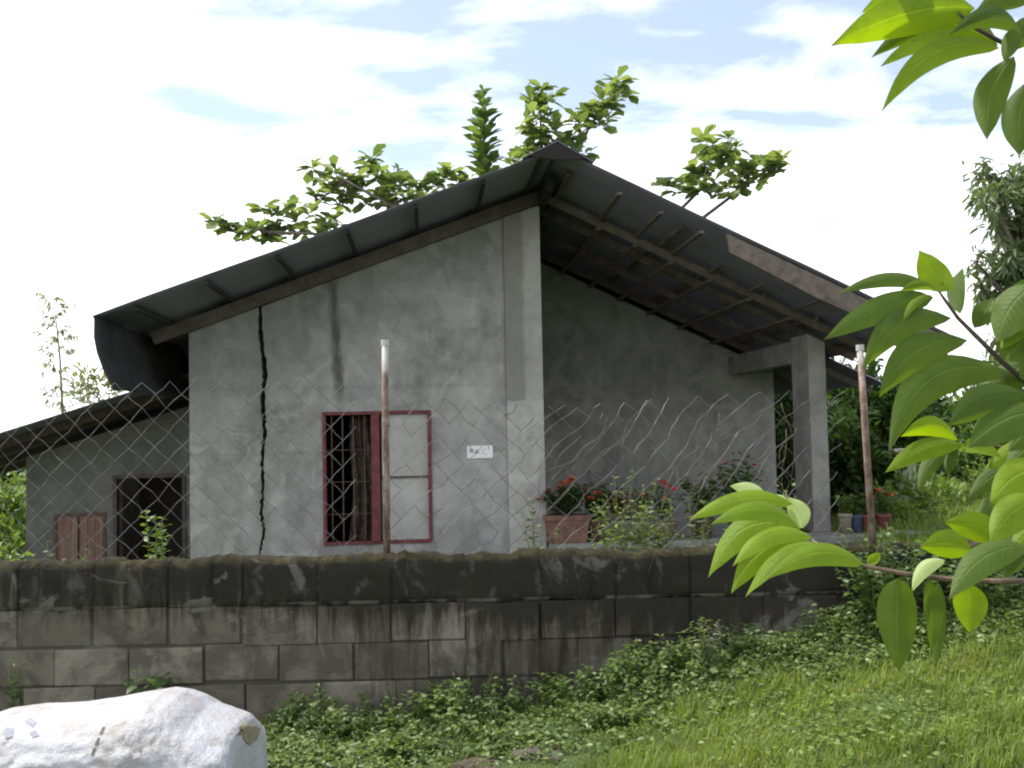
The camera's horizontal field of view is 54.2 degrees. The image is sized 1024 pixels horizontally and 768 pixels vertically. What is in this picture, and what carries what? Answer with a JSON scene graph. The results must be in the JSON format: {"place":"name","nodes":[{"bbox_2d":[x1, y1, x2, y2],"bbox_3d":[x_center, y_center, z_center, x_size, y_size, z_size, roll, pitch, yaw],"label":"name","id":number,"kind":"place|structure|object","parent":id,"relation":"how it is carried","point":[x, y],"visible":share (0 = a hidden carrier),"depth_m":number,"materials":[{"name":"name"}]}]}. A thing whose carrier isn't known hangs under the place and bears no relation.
{"place":"outdoors","nodes":[
{"label":"outdoors","id":0,"kind":"place"},
{"bbox_2d":[0,463,1023,767],"bbox_3d":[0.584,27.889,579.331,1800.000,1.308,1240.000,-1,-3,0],"label":"lawn","id":1,"kind":"structure","parent":0,"point":[592,749],"depth_m":4.30,"materials":[{"name":"green plant"}]},
{"bbox_2d":[0,471,25,560],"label":"hedge bush","id":2,"kind":"object","parent":1,"relation":"on","point":[10,503],"visible":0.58,"depth_m":16.77,"materials":[{"name":"green plant"}]},
{"bbox_2d":[3,656,27,707],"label":"plant","id":3,"kind":"object","parent":1,"relation":"on","point":[15,697],"visible":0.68,"depth_m":5.15,"materials":[{"name":"green plant"}]},
{"bbox_2d":[9,548,34,560],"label":"shrub","id":4,"kind":"object","parent":1,"relation":"on","point":[26,553],"visible":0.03,"depth_m":6.63,"materials":[{"name":"green plant"}]},
{"bbox_2d":[28,292,86,414],"bbox_3d":[-11.730,0.616,26.036,1.576,6.024,1.416,-1,-3,0],"label":"bamboo","id":5,"kind":"object","parent":1,"relation":"on","point":[55,339],"visible":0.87,"depth_m":26.07,"materials":[{"name":"green plant"}]},
{"bbox_2d":[43,541,91,560],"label":"shrub","id":6,"kind":"object","parent":1,"relation":"on","point":[63,558],"visible":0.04,"depth_m":6.92,"materials":[{"name":"green plant"}]},
{"bbox_2d":[56,362,124,405],"bbox_3d":[-10.009,1.491,24.029,1.764,4.025,1.386,-1,-3,0],"label":"tree","id":7,"kind":"object","parent":1,"relation":"on","point":[88,389],"visible":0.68,"depth_m":23.95,"materials":[{"name":"green plant"}]},
{"bbox_2d":[0,373,189,560],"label":"lean to shed","id":8,"kind":"object","parent":1,"relation":"on","point":[143,473],"visible":0.51,"depth_m":13.28,"materials":[{"name":"grey concrete"}]},
{"bbox_2d":[119,478,139,559],"bbox_3d":[-5.253,2.113,13.743,0.040,1.646,0.800,-1,-3,-5],"label":"door","id":9,"kind":"structure","parent":8,"relation":"in","point":[130,486],"depth_m":13.67,"materials":[{"name":"grey wood"}]},
{"bbox_2d":[0,687,264,767],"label":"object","id":10,"kind":"object","parent":1,"relation":"on","point":[180,727],"visible":1,"depth_m":2.94,"materials":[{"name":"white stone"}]},
{"bbox_2d":[122,670,179,693],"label":"climbing weed","id":11,"kind":"object","parent":1,"relation":"on","point":[155,682],"visible":0.32,"depth_m":5.17,"materials":[{"name":"green plant"}]},
{"bbox_2d":[140,510,171,559],"bbox_3d":[-2.521,1.740,7.113,0.242,1.678,0.309,0,-3,-24],"label":"sapling","id":12,"kind":"object","parent":1,"relation":"on","point":[157,533],"visible":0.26,"depth_m":7.18,"materials":[{"name":"green plant"}]},
{"bbox_2d":[271,691,324,733],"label":"leafy weed","id":13,"kind":"object","parent":1,"relation":"on","point":[285,714],"visible":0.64,"depth_m":5.05,"materials":[{"name":"green plant"}]},
{"bbox_2d":[300,707,383,740],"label":"leafy weed","id":14,"kind":"object","parent":1,"relation":"on","point":[343,730],"visible":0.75,"depth_m":4.94,"materials":[{"name":"green plant"}]},
{"bbox_2d":[370,732,438,761],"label":"leafy weed","id":15,"kind":"object","parent":1,"relation":"on","point":[396,747],"visible":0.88,"depth_m":4.62,"materials":[{"name":"green plant"}]},
{"bbox_2d":[0,390,846,483],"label":"distant woods","id":16,"kind":"object","parent":1,"relation":"on","point":[8,476],"visible":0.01,"depth_m":50.38,"materials":[{"name":"green plant"}]},
{"bbox_2d":[400,681,460,729],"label":"leafy weed","id":17,"kind":"object","parent":1,"relation":"on","point":[420,700],"visible":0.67,"depth_m":5.05,"materials":[{"name":"green plant"}]},
{"bbox_2d":[438,756,501,767],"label":"clod","id":18,"kind":"object","parent":1,"relation":"on","point":[467,762],"visible":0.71,"depth_m":4.43,"materials":[{"name":"soil"}]},
{"bbox_2d":[462,84,506,180],"bbox_3d":[-0.418,-1.477,18.565,0.969,8.256,0.917,-1,-3,0],"label":"conical tree","id":19,"kind":"object","parent":1,"relation":"on","point":[482,163],"visible":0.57,"depth_m":18.59,"materials":[{"name":"green plant"}]},
{"bbox_2d":[198,65,794,245],"bbox_3d":[-0.185,-1.710,19.563,11.574,8.828,1.989,-1,-3,0],"label":"almond tree","id":20,"kind":"object","parent":1,"relation":"on","point":[720,154],"visible":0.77,"depth_m":19.44,"materials":[{"name":"green plant"}]},
{"bbox_2d":[467,685,534,723],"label":"leafy weed","id":21,"kind":"object","parent":1,"relation":"on","point":[511,698],"visible":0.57,"depth_m":5.01,"materials":[{"name":"green plant"}]},
{"bbox_2d":[0,540,1023,724],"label":"block wall","id":22,"kind":"structure","parent":1,"relation":"on","point":[257,636],"depth_m":5.30,"materials":[{"name":"grey concrete"}]},
{"bbox_2d":[0,339,876,561],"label":"chain link fence","id":23,"kind":"object","parent":22,"relation":"on","point":[865,440],"visible":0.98,"depth_m":5.43,"materials":[{"name":"metal"}]},
{"bbox_2d":[496,399,796,548],"bbox_3d":[0.738,0.538,5.431,1.651,0.916,0.044,-1,-3,0],"label":"dead vine","id":24,"kind":"object","parent":23,"relation":"attached to","point":[672,472],"visible":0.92,"depth_m":5.43,"materials":[{"name":"grey plant"}]},
{"bbox_2d":[835,523,938,632],"bbox_3d":[1.936,1.018,5.138,0.528,0.595,0.388,-2,-3,22],"label":"wall creeper","id":25,"kind":"object","parent":22,"relation":"attached to","point":[869,599],"depth_m":5.12,"materials":[{"name":"green plant"}]},
{"bbox_2d":[93,141,948,558],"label":"house","id":26,"kind":"structure","parent":1,"relation":"on","point":[535,287],"depth_m":10.73,"materials":[{"name":"paint"}]},
{"bbox_2d":[349,415,382,539],"bbox_3d":[-1.565,1.014,10.858,0.433,1.346,0.060,-1,-3,-5],"label":"curtain","id":27,"kind":"object","parent":26,"relation":"hanging from","point":[359,476],"visible":0.62,"depth_m":10.85,"materials":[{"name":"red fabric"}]},
{"bbox_2d":[322,410,432,545],"bbox_3d":[-1.428,0.991,10.635,1.144,1.402,0.150,-1,-3,-5],"label":"window","id":28,"kind":"structure","parent":26,"relation":"in","point":[409,495],"depth_m":10.65,"materials":[{"name":"red paint"}]},
{"bbox_2d":[467,445,492,458],"bbox_3d":[-0.343,0.728,10.704,0.276,0.136,0.020,-1,-3,-5],"label":"number plate","id":29,"kind":"object","parent":26,"relation":"attached to","point":[486,451],"visible":0.95,"depth_m":10.70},
{"bbox_2d":[535,476,602,543],"bbox_3d":[0.611,1.334,10.681,0.730,0.703,0.465,-2,-3,7],"label":"potted plant","id":30,"kind":"object","parent":26,"relation":"on","point":[566,503],"visible":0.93,"depth_m":10.56,"materials":[{"name":"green plant"}]},
{"bbox_2d":[578,480,614,541],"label":"potted plant","id":31,"kind":"object","parent":26,"relation":"on","point":[595,524],"visible":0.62,"depth_m":10.63,"materials":[{"name":"green plant"}]},
{"bbox_2d":[605,487,634,540],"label":"potted plant","id":32,"kind":"object","parent":26,"relation":"on","point":[621,505],"visible":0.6,"depth_m":10.69,"materials":[{"name":"green plant"}]},
{"bbox_2d":[629,486,655,540],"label":"potted plant","id":33,"kind":"object","parent":26,"relation":"on","point":[644,499],"visible":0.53,"depth_m":10.73,"materials":[{"name":"green plant"}]},
{"bbox_2d":[641,480,678,539],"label":"potted plant","id":34,"kind":"object","parent":26,"relation":"on","point":[675,524],"visible":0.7,"depth_m":10.71,"materials":[{"name":"green plant"}]},
{"bbox_2d":[675,472,722,538],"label":"potted plant","id":35,"kind":"object","parent":26,"relation":"on","point":[706,498],"visible":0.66,"depth_m":10.74,"materials":[{"name":"green plant"}]},
{"bbox_2d":[714,451,763,525],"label":"potted plant","id":36,"kind":"object","parent":26,"relation":"on","point":[732,480],"visible":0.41,"depth_m":10.80,"materials":[{"name":"green plant"}]},
{"bbox_2d":[833,492,854,533],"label":"potted plant","id":37,"kind":"object","parent":26,"relation":"on","point":[845,517],"visible":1,"depth_m":10.91,"materials":[{"name":"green plant"}]},
{"bbox_2d":[845,494,862,532],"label":"potted plant","id":38,"kind":"object","parent":26,"relation":"on","point":[856,523],"visible":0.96,"depth_m":10.91,"materials":[{"name":"green plant"}]},
{"bbox_2d":[855,492,875,532],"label":"potted plant","id":39,"kind":"object","parent":26,"relation":"on","point":[863,506],"visible":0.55,"depth_m":10.95,"materials":[{"name":"green plant"}]},
{"bbox_2d":[873,485,894,531],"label":"potted plant","id":40,"kind":"object","parent":26,"relation":"on","point":[882,515],"visible":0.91,"depth_m":10.95,"materials":[{"name":"green plant"}]},
{"bbox_2d":[512,744,562,759],"bbox_3d":[0.181,1.651,4.463,0.338,0.037,0.244,0,-3,-23],"label":"clod","id":41,"kind":"object","parent":1,"relation":"on","point":[532,750],"visible":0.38,"depth_m":4.45,"materials":[{"name":"soil"}]},
{"bbox_2d":[516,494,561,548],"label":"shrub","id":42,"kind":"object","parent":1,"relation":"on","point":[529,525],"visible":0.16,"depth_m":7.54,"materials":[{"name":"green plant"}]},
{"bbox_2d":[525,672,582,708],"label":"leafy weed","id":43,"kind":"object","parent":1,"relation":"on","point":[556,688],"visible":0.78,"depth_m":5.09,"materials":[{"name":"green plant"}]},
{"bbox_2d":[566,664,623,704],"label":"leafy weed","id":44,"kind":"object","parent":1,"relation":"on","point":[594,693],"visible":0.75,"depth_m":4.98,"materials":[{"name":"green plant"}]},
{"bbox_2d":[584,701,655,727],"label":"leafy weed","id":45,"kind":"object","parent":1,"relation":"on","point":[613,717],"visible":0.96,"depth_m":4.61,"materials":[{"name":"green plant"}]},
{"bbox_2d":[588,470,674,550],"bbox_3d":[0.982,1.625,8.143,0.731,1.855,0.594,-1,-3,0],"label":"variegated shrub","id":46,"kind":"object","parent":1,"relation":"on","point":[631,537],"visible":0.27,"depth_m":8.14,"materials":[{"name":"green plant"}]},
{"bbox_2d":[258,591,1023,767],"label":"undergrowth","id":47,"kind":"object","parent":1,"relation":"on","point":[848,641],"visible":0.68,"depth_m":4.87,"materials":[{"name":"green plant"}]},
{"bbox_2d":[264,609,1023,767],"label":"clover","id":48,"kind":"object","parent":1,"relation":"on","point":[836,739],"visible":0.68,"depth_m":4.14,"materials":[{"name":"green plant"}]},
{"bbox_2d":[612,637,681,684],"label":"leafy weed","id":49,"kind":"object","parent":1,"relation":"on","point":[644,660],"visible":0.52,"depth_m":5.01,"materials":[{"name":"green plant"}]},
{"bbox_2d":[643,495,726,549],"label":"shrub","id":50,"kind":"object","parent":1,"relation":"on","point":[701,531],"visible":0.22,"depth_m":7.68,"materials":[{"name":"green plant"}]},
{"bbox_2d":[689,616,725,677],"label":"flowering weed","id":51,"kind":"object","parent":1,"relation":"on","point":[707,658],"visible":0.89,"depth_m":5.00,"materials":[{"name":"green plant"}]},
{"bbox_2d":[716,623,774,661],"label":"leafy weed","id":52,"kind":"object","parent":1,"relation":"on","point":[738,645],"visible":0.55,"depth_m":5.10,"materials":[{"name":"green plant"}]},
{"bbox_2d":[751,635,806,663],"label":"leafy weed","id":53,"kind":"object","parent":1,"relation":"on","point":[764,648],"visible":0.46,"depth_m":5.02,"materials":[{"name":"green plant"}]},
{"bbox_2d":[774,357,847,512],"bbox_3d":[4.788,1.137,17.454,2.526,3.992,3.148,-1,-3,0],"label":"bush","id":54,"kind":"object","parent":1,"relation":"on","point":[786,400],"visible":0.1,"depth_m":17.32,"materials":[{"name":"green plant"}]},
{"bbox_2d":[788,609,838,647],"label":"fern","id":55,"kind":"object","parent":1,"relation":"on","point":[802,625],"visible":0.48,"depth_m":5.15,"materials":[{"name":"green plant"}]},
{"bbox_2d":[689,0,1023,671],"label":"sapling tree","id":56,"kind":"object","parent":1,"relation":"on","point":[764,537],"visible":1,"depth_m":1.42,"materials":[{"name":"green plant"}]},
{"bbox_2d":[776,353,968,519],"bbox_3d":[5.782,0.836,15.815,4.071,3.071,2.272,0,-3,-31],"label":"leafy tree","id":57,"kind":"object","parent":1,"relation":"on","point":[846,459],"visible":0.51,"depth_m":15.14,"materials":[{"name":"green plant"}]},
{"bbox_2d":[779,477,984,544],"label":"grass","id":58,"kind":"structure","parent":1,"relation":"on","point":[901,535],"depth_m":11.47,"materials":[{"name":"green plant"}]},
{"bbox_2d":[891,449,916,502],"bbox_3d":[5.877,1.431,14.945,0.300,0.927,0.240,-1,-3,0],"label":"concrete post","id":59,"kind":"object","parent":1,"relation":"on","point":[904,471],"visible":0.21,"depth_m":14.85,"materials":[{"name":"grey concrete"}]},
{"bbox_2d":[855,454,990,526],"bbox_3d":[5.717,1.601,13.534,2.049,1.558,5.089,-3,-3,36],"label":"bush","id":60,"kind":"object","parent":1,"relation":"on","point":[926,493],"visible":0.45,"depth_m":12.88,"materials":[{"name":"green plant"}]},
{"bbox_2d":[894,385,1008,481],"bbox_3d":[11.799,1.272,23.455,6.538,3.776,5.110,0,-3,-25],"label":"hedge","id":61,"kind":"object","parent":1,"relation":"on","point":[963,429],"visible":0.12,"depth_m":22.33,"materials":[{"name":"green plant"}]},
{"bbox_2d":[910,555,1023,612],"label":"bank shrub","id":62,"kind":"object","parent":1,"relation":"on","point":[991,594],"visible":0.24,"depth_m":5.12,"materials":[{"name":"green plant"}]},
{"bbox_2d":[950,151,1023,399],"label":"mango tree","id":63,"kind":"object","parent":1,"relation":"on","point":[995,197],"visible":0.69,"depth_m":20.69,"materials":[{"name":"green plant"}]},
{"bbox_2d":[0,0,1023,431],"label":"sky","id":64,"kind":"structure","parent":0,"point":[122,122],"materials":[{"name":"white"}]}
]}

